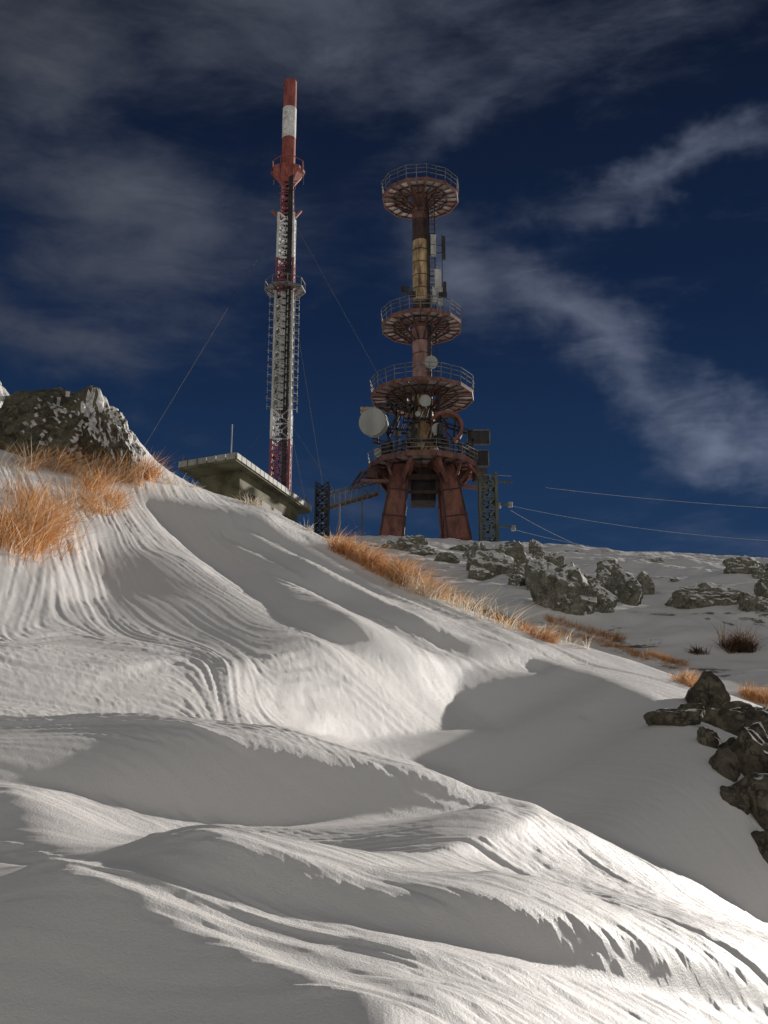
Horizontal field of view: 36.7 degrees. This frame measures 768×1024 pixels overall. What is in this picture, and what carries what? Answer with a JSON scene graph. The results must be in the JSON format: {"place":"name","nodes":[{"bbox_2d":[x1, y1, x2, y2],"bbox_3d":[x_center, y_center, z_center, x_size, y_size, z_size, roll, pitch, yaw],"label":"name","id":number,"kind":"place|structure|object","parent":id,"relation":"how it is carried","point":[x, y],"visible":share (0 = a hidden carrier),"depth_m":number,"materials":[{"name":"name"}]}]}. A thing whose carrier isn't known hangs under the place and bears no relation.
{"place":"outdoors","nodes":[
{"label":"outdoors","id":0,"kind":"place"},
{"bbox_2d":[0,441,179,565],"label":"dry grass","id":1,"kind":"structure","parent":0,"point":[38,518],"depth_m":8.31,"materials":[{"name":"orange plant"}]},
{"bbox_2d":[0,438,767,1023],"bbox_3d":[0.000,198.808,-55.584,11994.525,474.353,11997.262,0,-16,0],"label":"snow ground","id":2,"kind":"structure","parent":0,"point":[260,764],"depth_m":4.01,"materials":[{"name":"white snow"}]},
{"bbox_2d":[0,382,145,473],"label":"boulder","id":3,"kind":"object","parent":2,"relation":"on","point":[88,417],"visible":0.77,"depth_m":10.60,"materials":[{"name":"stone"}]},
{"bbox_2d":[200,471,297,522],"bbox_3d":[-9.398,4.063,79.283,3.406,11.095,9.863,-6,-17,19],"label":"walls","id":4,"kind":"structure","parent":2,"relation":"on","point":[232,484],"depth_m":76.65,"materials":[{"name":"concrete"}]},
{"bbox_2d":[178,452,311,514],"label":"roof","id":5,"kind":"structure","parent":4,"relation":"on","point":[197,469],"depth_m":75.98,"materials":[{"name":"concrete"}]},
{"bbox_2d":[182,424,306,501],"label":"roof aerial","id":6,"kind":"object","parent":5,"relation":"on","point":[231,447],"visible":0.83,"depth_m":75.35,"materials":[{"name":"grey metal"}]},
{"bbox_2d":[249,493,292,520],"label":"windows","id":7,"kind":"structure","parent":4,"relation":"attached to","point":[265,505],"depth_m":78.85,"materials":[{"name":"metal"}]},
{"bbox_2d":[144,75,405,534],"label":"guyed radio mast","id":8,"kind":"object","parent":2,"relation":"on","point":[287,173],"visible":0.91,"depth_m":130.62,"materials":[{"name":"metal"}]},
{"bbox_2d":[314,481,329,537],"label":"lattice stand","id":9,"kind":"object","parent":2,"relation":"on","point":[326,514],"visible":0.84,"depth_m":91.33,"materials":[{"name":"metal"}]},
{"bbox_2d":[0,445,695,674],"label":"frosted grass","id":10,"kind":"structure","parent":2,"relation":"on","point":[426,594],"depth_m":10.00,"materials":[{"name":"beige plant"}]},
{"bbox_2d":[321,163,489,539],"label":"telecommunication tower","id":11,"kind":"structure","parent":2,"relation":"on","point":[422,469],"depth_m":104.65,"materials":[{"name":"brown metal"}]},
{"bbox_2d":[381,535,436,555],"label":"limestone outcrop","id":12,"kind":"object","parent":2,"relation":"on","point":[416,545],"visible":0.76,"depth_m":71.03,"materials":[{"name":"grey stone"}]},
{"bbox_2d":[434,542,469,563],"bbox_3d":[4.511,2.445,68.773,2.147,8.118,28.272,-1,-16,5],"label":"limestone outcrop","id":13,"kind":"object","parent":2,"relation":"on","point":[450,557],"visible":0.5,"depth_m":54.54,"materials":[{"name":"grey stone"}]},
{"bbox_2d":[322,520,588,643],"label":"dry grass","id":14,"kind":"structure","parent":2,"relation":"on","point":[377,564],"depth_m":10.55,"materials":[{"name":"orange plant"}]},
{"bbox_2d":[462,539,542,585],"bbox_3d":[6.407,2.227,59.014,5.034,13.559,46.755,-2,-16,6],"label":"limestone outcrop","id":15,"kind":"object","parent":2,"relation":"on","point":[484,562],"visible":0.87,"depth_m":44.47,"materials":[{"name":"grey stone"}]},
{"bbox_2d":[514,549,617,615],"bbox_3d":[6.460,2.556,44.599,3.245,11.099,35.356,-1,-16,5],"label":"limestone outcrop","id":16,"kind":"object","parent":2,"relation":"on","point":[556,580],"visible":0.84,"depth_m":26.97,"materials":[{"name":"grey stone"}]},
{"bbox_2d":[477,471,767,551],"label":"power pylon","id":17,"kind":"object","parent":2,"relation":"on","point":[496,506],"visible":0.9,"depth_m":98.43,"materials":[{"name":"grey metal"}]},
{"bbox_2d":[595,558,654,605],"bbox_3d":[8.147,2.486,39.699,1.785,6.709,21.180,-3,-16,10],"label":"limestone outcrop","id":18,"kind":"object","parent":2,"relation":"on","point":[622,586],"visible":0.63,"depth_m":29.57,"materials":[{"name":"grey stone"}]},
{"bbox_2d":[542,613,767,707],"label":"dry grass","id":19,"kind":"structure","parent":2,"relation":"on","point":[760,697],"depth_m":21.24,"materials":[{"name":"orange plant"}]},
{"bbox_2d":[645,557,710,619],"bbox_3d":[10.830,2.527,45.113,1.253,10.519,38.399,-4,-16,12],"label":"limestone outcrop","id":20,"kind":"object","parent":2,"relation":"on","point":[660,560],"visible":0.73,"depth_m":63.73,"materials":[{"name":"grey stone"}]},
{"bbox_2d":[664,581,740,608],"bbox_3d":[8.060,2.322,29.258,1.926,1.342,2.974,-4,-16,13],"label":"limestone outcrop","id":21,"kind":"object","parent":2,"relation":"on","point":[701,594],"visible":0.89,"depth_m":28.03,"materials":[{"name":"grey stone"}]},
{"bbox_2d":[643,670,767,862],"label":"crag","id":22,"kind":"structure","parent":2,"relation":"on","point":[744,753],"depth_m":6.33,"materials":[{"name":"grey stone"}]},
{"bbox_2d":[686,621,767,654],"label":"shrub","id":23,"kind":"object","parent":2,"relation":"on","point":[744,644],"visible":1,"depth_m":22.56,"materials":[{"name":"brown plant"}]},
{"bbox_2d":[722,555,767,578],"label":"limestone outcrop","id":24,"kind":"object","parent":2,"relation":"on","point":[744,564],"visible":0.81,"depth_m":40.12,"materials":[{"name":"grey stone"}]},
{"bbox_2d":[738,578,767,611],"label":"limestone outcrop","id":25,"kind":"object","parent":2,"relation":"on","point":[757,600],"visible":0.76,"depth_m":27.00,"materials":[{"name":"grey stone"}]},
{"bbox_2d":[0,0,767,557],"label":"sky","id":26,"kind":"structure","parent":0,"point":[605,264],"materials":[{"name":"blue"}]}
]}

